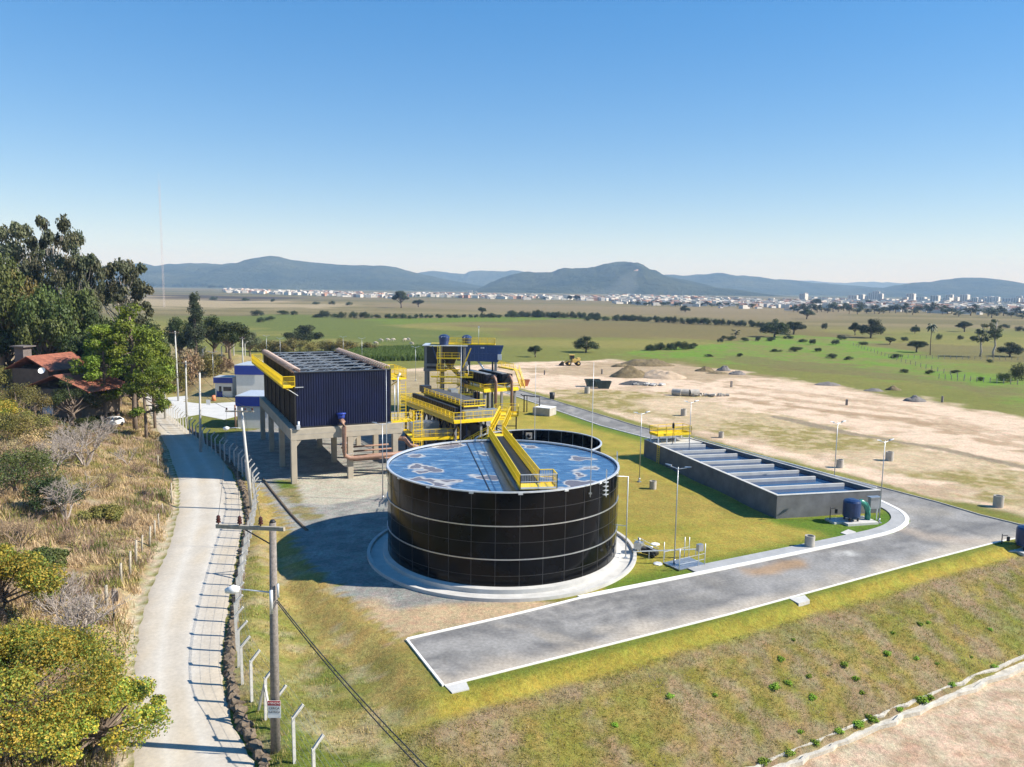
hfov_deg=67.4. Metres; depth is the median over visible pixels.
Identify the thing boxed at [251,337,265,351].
bush
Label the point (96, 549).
dry grass
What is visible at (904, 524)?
kerb
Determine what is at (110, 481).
bare shrub
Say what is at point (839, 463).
concrete ring
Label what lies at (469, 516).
storage tank
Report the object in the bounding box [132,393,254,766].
dirt road
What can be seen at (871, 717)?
weed plant
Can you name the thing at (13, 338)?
broadleaf tree
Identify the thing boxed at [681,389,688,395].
drain pipe
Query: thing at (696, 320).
bush
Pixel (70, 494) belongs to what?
bare shrub
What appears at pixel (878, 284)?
hills
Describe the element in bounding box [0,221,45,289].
eucalyptus tree
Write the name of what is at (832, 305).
tree
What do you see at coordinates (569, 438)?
settling tank
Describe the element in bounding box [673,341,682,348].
bush
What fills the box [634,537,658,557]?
compressor unit
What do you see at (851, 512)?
dosing unit
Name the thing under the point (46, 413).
bare shrub
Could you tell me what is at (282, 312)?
bush
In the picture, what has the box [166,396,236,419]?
concrete yard
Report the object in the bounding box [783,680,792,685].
weed plant
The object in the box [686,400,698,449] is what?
street lamp
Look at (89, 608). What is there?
bare shrub
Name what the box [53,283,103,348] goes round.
broadleaf tree
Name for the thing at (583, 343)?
tree
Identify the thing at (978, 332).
slender tree
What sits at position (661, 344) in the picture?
bush
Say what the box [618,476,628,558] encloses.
overflow pipe
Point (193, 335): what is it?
conifer tree
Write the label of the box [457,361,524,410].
filter platform
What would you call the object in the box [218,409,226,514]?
power cable
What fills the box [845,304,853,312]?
tree
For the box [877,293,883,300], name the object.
tower block
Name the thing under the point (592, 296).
town houses
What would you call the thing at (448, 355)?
filter tower
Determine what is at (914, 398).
earth mound
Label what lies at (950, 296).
tower block
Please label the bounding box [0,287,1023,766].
ground
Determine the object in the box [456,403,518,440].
stair bridge
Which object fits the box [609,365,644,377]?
earth mound
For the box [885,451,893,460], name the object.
concrete ring
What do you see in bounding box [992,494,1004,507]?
concrete ring
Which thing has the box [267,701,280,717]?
warning sign
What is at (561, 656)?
kerb
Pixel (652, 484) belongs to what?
concrete ring
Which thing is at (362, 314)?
bush
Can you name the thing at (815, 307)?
tree
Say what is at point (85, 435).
bare shrub
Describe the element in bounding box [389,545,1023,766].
bank grass
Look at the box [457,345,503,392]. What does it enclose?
blue container
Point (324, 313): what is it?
bush
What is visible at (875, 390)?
earth mound
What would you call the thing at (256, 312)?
bush
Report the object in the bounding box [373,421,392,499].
street lamp
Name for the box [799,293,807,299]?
tower block
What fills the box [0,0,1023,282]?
sky
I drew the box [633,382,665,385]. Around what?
rubble pile
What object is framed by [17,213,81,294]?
eucalyptus tree
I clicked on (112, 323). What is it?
broadleaf tree
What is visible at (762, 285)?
hills
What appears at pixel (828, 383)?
earth mound
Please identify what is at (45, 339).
broadleaf tree
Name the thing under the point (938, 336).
bush
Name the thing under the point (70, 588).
bare shrub
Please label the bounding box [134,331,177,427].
pine tree
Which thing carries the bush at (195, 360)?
on the ground at (962, 445)
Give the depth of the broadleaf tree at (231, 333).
188.61 m
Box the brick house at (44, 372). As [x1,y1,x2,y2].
[4,345,129,418]
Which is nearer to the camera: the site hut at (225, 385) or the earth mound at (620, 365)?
the site hut at (225, 385)
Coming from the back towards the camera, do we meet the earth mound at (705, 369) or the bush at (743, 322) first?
the bush at (743, 322)
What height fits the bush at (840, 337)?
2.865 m
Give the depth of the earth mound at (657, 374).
210.50 m
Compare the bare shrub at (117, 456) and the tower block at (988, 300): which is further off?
the tower block at (988, 300)
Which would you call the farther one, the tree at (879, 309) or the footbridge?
the tree at (879, 309)
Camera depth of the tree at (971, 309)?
919.08 m
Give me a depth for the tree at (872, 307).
951.20 m
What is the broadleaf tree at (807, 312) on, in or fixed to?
on the ground at (962, 445)
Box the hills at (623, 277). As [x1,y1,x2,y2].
[472,261,792,296]
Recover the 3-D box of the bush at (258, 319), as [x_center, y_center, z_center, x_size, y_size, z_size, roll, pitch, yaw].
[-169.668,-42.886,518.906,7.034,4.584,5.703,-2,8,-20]
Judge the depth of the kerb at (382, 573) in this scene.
61.01 m
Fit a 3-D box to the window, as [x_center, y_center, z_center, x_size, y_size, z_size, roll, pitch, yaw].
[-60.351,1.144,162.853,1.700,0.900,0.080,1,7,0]
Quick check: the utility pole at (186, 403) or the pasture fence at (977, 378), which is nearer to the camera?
the utility pole at (186, 403)
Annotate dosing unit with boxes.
[825,495,881,525]
[1001,525,1023,555]
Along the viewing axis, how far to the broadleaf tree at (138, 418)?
129.34 m
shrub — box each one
[0,430,62,456]
[0,439,46,473]
[0,509,43,546]
[11,401,58,434]
[11,568,87,614]
[14,475,89,510]
[20,432,87,475]
[30,472,98,519]
[30,545,70,569]
[33,584,135,642]
[34,426,81,449]
[45,415,120,467]
[55,528,81,545]
[73,415,106,429]
[76,503,125,521]
[86,432,109,446]
[86,471,120,490]
[109,446,137,463]
[120,515,139,527]
[125,460,150,477]
[148,431,160,438]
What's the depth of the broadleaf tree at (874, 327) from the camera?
435.88 m
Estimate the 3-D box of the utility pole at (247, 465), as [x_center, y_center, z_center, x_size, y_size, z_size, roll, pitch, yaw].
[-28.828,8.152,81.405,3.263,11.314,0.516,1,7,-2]
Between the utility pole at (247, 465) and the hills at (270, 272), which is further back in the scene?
the hills at (270, 272)
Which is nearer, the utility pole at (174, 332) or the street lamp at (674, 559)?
the street lamp at (674, 559)
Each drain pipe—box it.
[671,388,681,395]
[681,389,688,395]
[689,389,699,395]
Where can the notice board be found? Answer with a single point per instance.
(116, 597)
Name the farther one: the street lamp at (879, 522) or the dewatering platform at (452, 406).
the dewatering platform at (452, 406)
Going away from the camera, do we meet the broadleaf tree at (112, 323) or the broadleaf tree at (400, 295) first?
the broadleaf tree at (112, 323)
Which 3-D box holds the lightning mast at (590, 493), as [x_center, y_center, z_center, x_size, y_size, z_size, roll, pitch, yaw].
[6.424,3.741,61.624,0.250,11.021,0.100,1,7,0]
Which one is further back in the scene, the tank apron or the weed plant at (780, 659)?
the tank apron
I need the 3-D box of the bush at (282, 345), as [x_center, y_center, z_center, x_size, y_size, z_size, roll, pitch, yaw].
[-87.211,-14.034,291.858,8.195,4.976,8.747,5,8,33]
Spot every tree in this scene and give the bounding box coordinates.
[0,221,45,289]
[0,250,29,389]
[0,320,34,387]
[0,365,12,396]
[0,381,51,413]
[0,398,30,429]
[0,410,58,442]
[0,444,73,493]
[0,542,70,623]
[0,616,138,765]
[1,264,43,349]
[4,326,35,350]
[8,283,81,354]
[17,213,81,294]
[25,672,173,765]
[30,317,84,353]
[31,339,59,355]
[40,375,102,426]
[48,229,105,314]
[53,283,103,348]
[59,331,101,363]
[68,323,129,417]
[77,308,111,337]
[82,302,176,429]
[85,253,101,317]
[88,320,130,415]
[92,391,107,416]
[93,356,130,415]
[97,257,154,392]
[117,324,136,406]
[120,344,172,439]
[122,362,140,420]
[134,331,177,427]
[136,319,171,404]
[162,317,193,361]
[182,291,206,354]
[199,314,223,351]
[209,333,227,352]
[212,320,251,359]
[239,332,261,356]
[282,325,324,342]
[391,290,409,307]
[413,299,423,306]
[478,307,485,311]
[527,345,541,356]
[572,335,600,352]
[680,305,689,311]
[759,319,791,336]
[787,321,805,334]
[799,303,810,309]
[799,309,814,318]
[809,299,822,303]
[812,305,821,312]
[826,302,838,311]
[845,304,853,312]
[848,322,860,334]
[851,306,863,313]
[856,301,866,306]
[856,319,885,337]
[869,304,879,313]
[873,308,885,313]
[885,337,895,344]
[888,304,901,312]
[898,302,908,311]
[907,308,917,314]
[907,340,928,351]
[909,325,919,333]
[914,304,924,312]
[925,304,935,311]
[926,323,937,354]
[929,302,939,308]
[938,305,947,314]
[953,311,966,315]
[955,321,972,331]
[964,307,979,315]
[972,303,980,313]
[973,324,991,356]
[984,306,995,315]
[984,319,1003,356]
[985,309,998,317]
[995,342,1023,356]
[997,309,1007,315]
[1013,307,1022,313]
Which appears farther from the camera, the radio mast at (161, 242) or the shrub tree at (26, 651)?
the radio mast at (161, 242)
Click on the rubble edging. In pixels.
(247, 731)
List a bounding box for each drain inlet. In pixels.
[446,681,468,693]
[789,595,809,605]
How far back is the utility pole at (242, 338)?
181.66 m
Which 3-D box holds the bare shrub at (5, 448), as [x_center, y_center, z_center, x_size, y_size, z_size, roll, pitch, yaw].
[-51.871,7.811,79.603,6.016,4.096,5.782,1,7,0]
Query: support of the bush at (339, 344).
on the ground at (962, 445)
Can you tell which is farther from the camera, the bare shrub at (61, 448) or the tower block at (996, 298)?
the tower block at (996, 298)
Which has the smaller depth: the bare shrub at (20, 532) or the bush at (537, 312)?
the bare shrub at (20, 532)
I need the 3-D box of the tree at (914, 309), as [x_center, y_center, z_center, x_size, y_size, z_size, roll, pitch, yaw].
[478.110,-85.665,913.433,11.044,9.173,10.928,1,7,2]
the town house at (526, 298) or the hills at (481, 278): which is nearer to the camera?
the town house at (526, 298)
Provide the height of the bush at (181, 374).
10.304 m
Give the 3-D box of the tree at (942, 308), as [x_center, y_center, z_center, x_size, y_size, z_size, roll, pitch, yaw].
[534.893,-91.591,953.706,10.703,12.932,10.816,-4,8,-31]
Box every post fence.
[163,397,344,766]
[187,341,247,362]
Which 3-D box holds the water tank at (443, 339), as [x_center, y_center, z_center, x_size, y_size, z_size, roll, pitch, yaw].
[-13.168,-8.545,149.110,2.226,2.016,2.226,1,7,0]
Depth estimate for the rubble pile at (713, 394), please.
175.92 m
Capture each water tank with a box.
[438,334,449,344]
[462,335,471,343]
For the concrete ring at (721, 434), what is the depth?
126.02 m
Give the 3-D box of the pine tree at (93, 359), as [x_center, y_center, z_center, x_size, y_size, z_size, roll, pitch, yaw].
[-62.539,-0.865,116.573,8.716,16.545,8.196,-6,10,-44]
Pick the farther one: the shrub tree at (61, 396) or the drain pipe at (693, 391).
the drain pipe at (693, 391)
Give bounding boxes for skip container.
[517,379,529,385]
[584,379,599,386]
[595,380,611,388]
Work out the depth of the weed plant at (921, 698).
52.70 m
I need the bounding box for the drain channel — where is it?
[749,654,1023,766]
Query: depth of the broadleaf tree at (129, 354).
139.36 m
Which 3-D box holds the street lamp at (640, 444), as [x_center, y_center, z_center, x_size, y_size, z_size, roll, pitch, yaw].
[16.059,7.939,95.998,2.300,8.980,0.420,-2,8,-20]
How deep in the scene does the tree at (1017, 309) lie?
933.40 m
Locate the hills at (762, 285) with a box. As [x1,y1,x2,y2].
[665,273,871,295]
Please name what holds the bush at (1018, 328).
on the ground at (962, 445)
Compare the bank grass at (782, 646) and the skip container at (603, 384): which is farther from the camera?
the skip container at (603, 384)
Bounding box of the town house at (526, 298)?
[522,296,530,299]
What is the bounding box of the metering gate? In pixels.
[663,537,705,569]
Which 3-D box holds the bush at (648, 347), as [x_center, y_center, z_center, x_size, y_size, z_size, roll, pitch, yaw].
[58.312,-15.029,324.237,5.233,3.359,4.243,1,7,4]
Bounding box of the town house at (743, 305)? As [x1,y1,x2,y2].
[739,303,747,308]
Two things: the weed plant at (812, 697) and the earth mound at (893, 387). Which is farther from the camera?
the earth mound at (893, 387)
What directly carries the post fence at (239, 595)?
on the ground at (962, 445)
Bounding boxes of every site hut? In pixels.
[213,375,236,396]
[234,361,263,394]
[234,390,277,428]
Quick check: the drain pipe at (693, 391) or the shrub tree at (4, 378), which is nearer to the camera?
the shrub tree at (4, 378)
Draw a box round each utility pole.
[169,331,178,400]
[178,361,190,425]
[199,373,201,451]
[215,515,284,753]
[223,408,253,509]
[239,337,243,362]
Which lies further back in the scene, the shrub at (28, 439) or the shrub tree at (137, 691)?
the shrub at (28, 439)
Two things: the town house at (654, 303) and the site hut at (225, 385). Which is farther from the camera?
the town house at (654, 303)
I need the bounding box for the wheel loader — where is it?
[559,354,580,365]
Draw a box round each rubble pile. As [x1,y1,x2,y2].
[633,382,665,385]
[690,393,729,396]
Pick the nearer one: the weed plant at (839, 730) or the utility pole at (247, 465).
the weed plant at (839, 730)
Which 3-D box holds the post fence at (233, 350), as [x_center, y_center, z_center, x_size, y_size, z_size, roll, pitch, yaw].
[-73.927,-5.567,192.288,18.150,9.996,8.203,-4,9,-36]
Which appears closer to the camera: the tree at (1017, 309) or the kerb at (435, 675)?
the kerb at (435, 675)
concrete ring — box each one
[584,387,589,393]
[649,480,656,489]
[681,408,686,415]
[718,431,723,437]
[804,534,814,547]
[836,459,843,467]
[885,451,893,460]
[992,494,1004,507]
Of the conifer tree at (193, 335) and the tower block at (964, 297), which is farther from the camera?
the tower block at (964, 297)
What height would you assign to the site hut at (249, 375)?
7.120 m
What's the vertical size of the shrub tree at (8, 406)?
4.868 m
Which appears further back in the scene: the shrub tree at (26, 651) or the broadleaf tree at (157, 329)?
the broadleaf tree at (157, 329)
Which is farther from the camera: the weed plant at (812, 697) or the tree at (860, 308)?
the tree at (860, 308)
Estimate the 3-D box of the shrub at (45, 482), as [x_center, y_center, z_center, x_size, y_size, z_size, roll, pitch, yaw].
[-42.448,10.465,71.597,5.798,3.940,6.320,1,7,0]
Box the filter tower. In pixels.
[422,326,494,407]
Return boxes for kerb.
[261,478,308,530]
[367,528,636,601]
[406,638,444,686]
[407,597,579,638]
[445,538,1014,686]
[503,392,651,438]
[520,390,1023,524]
[577,500,908,598]
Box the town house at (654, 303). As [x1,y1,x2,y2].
[651,301,660,305]
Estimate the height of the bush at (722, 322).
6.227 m
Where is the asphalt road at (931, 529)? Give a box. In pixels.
[409,390,1017,684]
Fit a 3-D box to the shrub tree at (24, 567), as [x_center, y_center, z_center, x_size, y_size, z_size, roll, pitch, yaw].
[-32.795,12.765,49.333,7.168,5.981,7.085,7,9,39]
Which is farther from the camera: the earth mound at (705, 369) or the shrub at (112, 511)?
the earth mound at (705, 369)
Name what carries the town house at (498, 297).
on the ground at (962, 445)
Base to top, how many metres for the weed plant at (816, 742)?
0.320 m
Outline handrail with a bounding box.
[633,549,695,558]
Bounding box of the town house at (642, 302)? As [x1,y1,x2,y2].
[635,300,648,304]
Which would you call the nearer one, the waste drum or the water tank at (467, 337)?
the water tank at (467, 337)
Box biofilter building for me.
[251,348,422,483]
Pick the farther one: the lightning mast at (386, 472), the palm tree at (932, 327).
the palm tree at (932, 327)
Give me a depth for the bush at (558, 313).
666.65 m
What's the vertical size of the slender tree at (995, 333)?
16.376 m
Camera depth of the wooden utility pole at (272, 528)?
38.41 m
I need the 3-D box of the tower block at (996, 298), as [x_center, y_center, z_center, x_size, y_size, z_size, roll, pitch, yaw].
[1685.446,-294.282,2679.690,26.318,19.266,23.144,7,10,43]
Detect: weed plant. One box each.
[666,692,674,698]
[757,757,771,764]
[768,681,780,689]
[777,655,785,661]
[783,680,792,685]
[785,747,795,756]
[809,692,817,700]
[810,738,820,746]
[834,727,844,732]
[840,661,848,667]
[852,676,860,680]
[852,719,864,727]
[864,713,877,722]
[915,695,929,704]
[926,694,934,699]
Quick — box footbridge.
[488,426,557,489]
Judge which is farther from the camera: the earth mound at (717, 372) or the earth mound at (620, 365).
the earth mound at (620, 365)
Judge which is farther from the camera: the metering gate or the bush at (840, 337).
the bush at (840, 337)
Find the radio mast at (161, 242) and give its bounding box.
[158,188,164,303]
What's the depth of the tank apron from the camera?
64.48 m
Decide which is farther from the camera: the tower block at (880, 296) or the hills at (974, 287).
the hills at (974, 287)
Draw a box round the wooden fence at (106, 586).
[91,456,171,620]
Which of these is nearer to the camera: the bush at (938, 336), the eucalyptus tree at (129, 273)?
the eucalyptus tree at (129, 273)
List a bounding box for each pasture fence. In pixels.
[853,343,964,375]
[902,354,1017,359]
[938,374,1017,384]
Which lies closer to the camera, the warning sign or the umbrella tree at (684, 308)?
the warning sign
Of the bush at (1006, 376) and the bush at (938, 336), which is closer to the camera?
the bush at (1006, 376)
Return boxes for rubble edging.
[190,427,271,766]
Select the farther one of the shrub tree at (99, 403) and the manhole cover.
the shrub tree at (99, 403)
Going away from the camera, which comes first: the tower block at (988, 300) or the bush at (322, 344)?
the bush at (322, 344)
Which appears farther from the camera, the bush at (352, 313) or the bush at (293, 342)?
the bush at (352, 313)
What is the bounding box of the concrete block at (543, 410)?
[533,405,555,416]
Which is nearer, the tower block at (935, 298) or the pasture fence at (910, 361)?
the pasture fence at (910, 361)
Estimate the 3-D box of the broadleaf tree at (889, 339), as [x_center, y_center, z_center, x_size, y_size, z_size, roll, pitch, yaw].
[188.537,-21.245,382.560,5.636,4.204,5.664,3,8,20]
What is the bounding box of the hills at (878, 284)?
[804,281,906,287]
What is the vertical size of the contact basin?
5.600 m
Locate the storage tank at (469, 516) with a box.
[383,439,620,593]
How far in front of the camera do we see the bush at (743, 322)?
556.11 m
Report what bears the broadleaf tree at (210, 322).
on the ground at (962, 445)
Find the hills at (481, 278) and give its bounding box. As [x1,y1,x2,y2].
[420,270,522,285]
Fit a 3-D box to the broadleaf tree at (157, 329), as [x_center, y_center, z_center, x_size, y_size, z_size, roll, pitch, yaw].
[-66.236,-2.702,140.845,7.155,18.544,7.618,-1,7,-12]
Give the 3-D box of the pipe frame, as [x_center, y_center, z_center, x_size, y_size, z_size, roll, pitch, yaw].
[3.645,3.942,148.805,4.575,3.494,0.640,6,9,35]
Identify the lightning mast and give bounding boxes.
[385,391,387,476]
[534,374,535,439]
[589,370,593,496]
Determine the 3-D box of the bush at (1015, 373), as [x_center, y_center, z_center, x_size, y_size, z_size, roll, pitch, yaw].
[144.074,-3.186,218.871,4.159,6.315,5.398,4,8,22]
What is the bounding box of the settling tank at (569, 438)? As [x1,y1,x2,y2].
[474,429,601,451]
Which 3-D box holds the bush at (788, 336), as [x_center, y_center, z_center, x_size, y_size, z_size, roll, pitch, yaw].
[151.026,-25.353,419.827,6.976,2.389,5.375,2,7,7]
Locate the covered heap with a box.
[618,380,645,385]
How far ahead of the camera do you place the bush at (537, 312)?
671.78 m
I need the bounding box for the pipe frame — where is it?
[521,394,539,411]
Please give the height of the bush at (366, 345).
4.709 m
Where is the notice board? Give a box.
[111,588,117,617]
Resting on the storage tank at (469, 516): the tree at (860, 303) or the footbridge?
the footbridge
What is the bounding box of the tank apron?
[371,532,632,596]
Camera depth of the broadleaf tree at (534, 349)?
284.13 m
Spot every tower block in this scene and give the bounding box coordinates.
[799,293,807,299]
[848,295,857,298]
[857,294,864,299]
[872,290,879,299]
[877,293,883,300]
[906,293,915,299]
[930,295,940,301]
[945,294,953,300]
[960,294,969,300]
[984,298,991,302]
[990,296,999,300]
[1010,298,1019,302]
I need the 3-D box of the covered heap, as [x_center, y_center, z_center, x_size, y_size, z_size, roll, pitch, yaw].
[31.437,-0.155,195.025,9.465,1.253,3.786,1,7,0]
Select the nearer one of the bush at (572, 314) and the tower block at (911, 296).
the bush at (572, 314)
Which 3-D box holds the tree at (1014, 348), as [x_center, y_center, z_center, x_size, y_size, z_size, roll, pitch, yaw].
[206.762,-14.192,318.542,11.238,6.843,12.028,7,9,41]
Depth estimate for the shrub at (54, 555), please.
59.06 m
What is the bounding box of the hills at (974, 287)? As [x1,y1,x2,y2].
[830,278,1023,298]
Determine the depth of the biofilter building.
96.77 m
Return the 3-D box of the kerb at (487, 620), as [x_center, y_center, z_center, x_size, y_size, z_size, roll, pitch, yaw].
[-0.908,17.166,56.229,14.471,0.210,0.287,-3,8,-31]
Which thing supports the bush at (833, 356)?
on the ground at (962, 445)
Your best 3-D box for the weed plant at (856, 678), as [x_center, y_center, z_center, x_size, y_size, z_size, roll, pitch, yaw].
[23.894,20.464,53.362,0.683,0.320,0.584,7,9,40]
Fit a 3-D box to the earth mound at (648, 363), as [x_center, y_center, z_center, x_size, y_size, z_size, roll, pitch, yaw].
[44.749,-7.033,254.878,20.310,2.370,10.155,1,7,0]
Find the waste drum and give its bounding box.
[549,392,554,399]
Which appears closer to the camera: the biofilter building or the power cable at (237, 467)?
the power cable at (237, 467)
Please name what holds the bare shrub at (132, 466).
on the ground at (962, 445)
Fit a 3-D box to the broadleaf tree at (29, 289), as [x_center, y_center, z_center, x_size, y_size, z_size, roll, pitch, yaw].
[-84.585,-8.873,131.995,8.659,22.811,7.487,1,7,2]
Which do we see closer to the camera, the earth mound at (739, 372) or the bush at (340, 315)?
the earth mound at (739, 372)
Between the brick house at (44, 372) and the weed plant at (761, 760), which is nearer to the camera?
the weed plant at (761, 760)
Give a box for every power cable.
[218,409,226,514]
[235,416,239,515]
[245,412,259,513]
[277,600,426,766]
[277,602,419,766]
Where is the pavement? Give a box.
[688,502,904,571]
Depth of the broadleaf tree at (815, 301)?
1307.88 m
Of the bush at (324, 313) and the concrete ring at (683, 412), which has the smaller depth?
the concrete ring at (683, 412)
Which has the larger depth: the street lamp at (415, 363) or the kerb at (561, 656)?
the street lamp at (415, 363)
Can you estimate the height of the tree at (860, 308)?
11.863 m
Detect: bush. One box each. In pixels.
[166,353,188,393]
[175,348,205,386]
[195,352,222,376]
[214,356,234,372]
[250,310,263,315]
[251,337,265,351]
[255,339,281,351]
[256,317,265,321]
[270,340,293,351]
[276,310,289,314]
[279,337,304,351]
[296,340,319,351]
[314,340,334,350]
[319,310,330,316]
[325,338,348,350]
[337,311,347,317]
[344,341,360,350]
[348,311,357,317]
[358,311,367,317]
[360,341,377,347]
[534,310,543,316]
[547,312,556,316]
[552,311,563,317]
[566,311,574,317]
[612,315,618,320]
[644,344,655,350]
[654,342,664,349]
[667,342,676,349]
[670,316,677,322]
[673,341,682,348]
[679,341,688,349]
[693,317,699,323]
[703,318,712,324]
[718,318,725,324]
[739,320,746,325]
[783,335,793,338]
[788,346,798,351]
[825,353,837,358]
[836,335,846,339]
[890,354,902,357]
[935,333,942,339]
[996,373,1012,381]
[1008,362,1023,380]
[1013,326,1023,330]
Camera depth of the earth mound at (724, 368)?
237.78 m
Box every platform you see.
[401,385,510,444]
[403,420,458,449]
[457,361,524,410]
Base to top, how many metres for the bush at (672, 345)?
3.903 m
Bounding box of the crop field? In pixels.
[348,343,423,361]
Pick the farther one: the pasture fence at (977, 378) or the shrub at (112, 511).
the pasture fence at (977, 378)
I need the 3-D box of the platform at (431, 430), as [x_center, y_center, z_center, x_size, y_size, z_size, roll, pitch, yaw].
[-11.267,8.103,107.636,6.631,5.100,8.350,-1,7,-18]
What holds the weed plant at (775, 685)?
on the ground at (962, 445)
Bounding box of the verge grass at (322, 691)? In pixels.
[235,505,541,766]
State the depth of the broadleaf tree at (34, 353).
128.71 m
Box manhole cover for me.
[841,529,855,534]
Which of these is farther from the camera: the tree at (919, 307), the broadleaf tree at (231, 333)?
the tree at (919, 307)
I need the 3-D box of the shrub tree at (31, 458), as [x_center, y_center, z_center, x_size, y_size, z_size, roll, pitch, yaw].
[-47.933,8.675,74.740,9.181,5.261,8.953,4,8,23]
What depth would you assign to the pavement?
73.31 m
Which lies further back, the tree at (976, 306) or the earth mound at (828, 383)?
the tree at (976, 306)
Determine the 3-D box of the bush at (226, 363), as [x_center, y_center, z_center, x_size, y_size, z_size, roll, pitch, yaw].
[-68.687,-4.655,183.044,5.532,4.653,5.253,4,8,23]
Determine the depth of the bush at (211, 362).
179.26 m
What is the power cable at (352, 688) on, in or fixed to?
attached to the wooden utility pole at (272, 528)
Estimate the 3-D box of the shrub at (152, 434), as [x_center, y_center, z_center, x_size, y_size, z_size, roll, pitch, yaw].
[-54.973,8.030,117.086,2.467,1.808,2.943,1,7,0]
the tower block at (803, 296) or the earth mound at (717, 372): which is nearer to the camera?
the earth mound at (717, 372)
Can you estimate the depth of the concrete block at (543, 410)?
145.78 m
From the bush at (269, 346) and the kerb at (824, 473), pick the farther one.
the bush at (269, 346)
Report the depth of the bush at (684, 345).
332.61 m
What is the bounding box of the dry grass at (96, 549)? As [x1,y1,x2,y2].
[0,387,175,766]
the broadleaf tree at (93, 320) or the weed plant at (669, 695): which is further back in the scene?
the broadleaf tree at (93, 320)
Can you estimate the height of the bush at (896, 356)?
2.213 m
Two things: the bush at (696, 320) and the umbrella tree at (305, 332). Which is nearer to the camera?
the umbrella tree at (305, 332)
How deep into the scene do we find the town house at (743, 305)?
1108.33 m
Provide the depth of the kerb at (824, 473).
94.92 m
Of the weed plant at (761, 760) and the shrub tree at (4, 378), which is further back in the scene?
the shrub tree at (4, 378)
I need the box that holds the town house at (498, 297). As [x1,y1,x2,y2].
[495,295,506,298]
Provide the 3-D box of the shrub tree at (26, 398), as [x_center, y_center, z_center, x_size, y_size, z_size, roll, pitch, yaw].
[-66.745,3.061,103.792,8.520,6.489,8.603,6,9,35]
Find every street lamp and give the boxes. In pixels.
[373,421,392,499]
[412,346,418,380]
[635,411,649,481]
[665,463,689,563]
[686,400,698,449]
[830,420,845,476]
[878,438,893,523]
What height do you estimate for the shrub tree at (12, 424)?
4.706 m
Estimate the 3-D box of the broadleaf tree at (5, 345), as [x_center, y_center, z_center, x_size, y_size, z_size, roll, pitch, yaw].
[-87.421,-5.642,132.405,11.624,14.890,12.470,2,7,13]
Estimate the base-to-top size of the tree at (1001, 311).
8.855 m
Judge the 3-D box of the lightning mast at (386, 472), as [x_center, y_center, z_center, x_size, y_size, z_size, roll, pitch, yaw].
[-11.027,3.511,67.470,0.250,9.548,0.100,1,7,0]
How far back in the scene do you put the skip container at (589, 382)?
189.32 m
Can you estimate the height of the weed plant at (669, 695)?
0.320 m
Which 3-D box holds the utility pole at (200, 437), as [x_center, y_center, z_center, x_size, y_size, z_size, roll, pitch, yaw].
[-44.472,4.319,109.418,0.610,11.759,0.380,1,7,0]
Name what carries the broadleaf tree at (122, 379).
on the ground at (962, 445)
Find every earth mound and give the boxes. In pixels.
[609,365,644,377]
[611,363,629,366]
[621,359,674,366]
[643,369,686,378]
[695,366,714,371]
[707,371,727,374]
[716,365,730,370]
[729,370,745,374]
[814,381,840,385]
[863,388,882,391]
[885,385,900,390]
[903,395,926,401]
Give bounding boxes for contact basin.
[644,422,880,518]
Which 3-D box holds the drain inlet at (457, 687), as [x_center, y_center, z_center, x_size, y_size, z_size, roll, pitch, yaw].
[-3.257,18.468,46.363,1.372,0.300,1.014,-2,8,-23]
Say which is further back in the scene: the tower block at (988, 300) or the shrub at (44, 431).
the tower block at (988, 300)
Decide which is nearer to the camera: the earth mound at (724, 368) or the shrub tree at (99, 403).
the shrub tree at (99, 403)
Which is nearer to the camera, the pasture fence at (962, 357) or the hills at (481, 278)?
the pasture fence at (962, 357)
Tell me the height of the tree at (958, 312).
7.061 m
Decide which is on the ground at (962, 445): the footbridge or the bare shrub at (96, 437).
the bare shrub at (96, 437)
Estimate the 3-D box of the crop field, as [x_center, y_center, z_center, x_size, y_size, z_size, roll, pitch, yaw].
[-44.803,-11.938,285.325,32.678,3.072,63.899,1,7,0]
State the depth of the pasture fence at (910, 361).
275.59 m
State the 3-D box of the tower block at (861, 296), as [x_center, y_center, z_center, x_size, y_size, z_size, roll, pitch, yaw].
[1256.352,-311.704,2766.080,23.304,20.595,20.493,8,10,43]
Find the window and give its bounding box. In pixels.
[223,387,230,390]
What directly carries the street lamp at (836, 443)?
on the ground at (962, 445)
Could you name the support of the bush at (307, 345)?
on the ground at (962, 445)
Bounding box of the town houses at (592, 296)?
[222,288,1023,309]
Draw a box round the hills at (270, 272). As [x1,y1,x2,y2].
[28,256,481,290]
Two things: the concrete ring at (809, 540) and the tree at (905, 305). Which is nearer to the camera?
the concrete ring at (809, 540)
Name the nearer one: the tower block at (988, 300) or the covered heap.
the covered heap
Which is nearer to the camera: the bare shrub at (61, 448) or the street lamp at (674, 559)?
the street lamp at (674, 559)
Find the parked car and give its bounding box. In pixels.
[98,416,124,427]
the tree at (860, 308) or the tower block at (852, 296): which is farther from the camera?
the tower block at (852, 296)
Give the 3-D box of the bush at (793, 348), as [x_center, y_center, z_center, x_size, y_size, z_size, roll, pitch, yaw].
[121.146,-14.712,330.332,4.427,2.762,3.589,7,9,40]
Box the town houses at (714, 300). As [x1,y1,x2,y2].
[223,288,1023,312]
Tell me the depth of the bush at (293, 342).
294.78 m

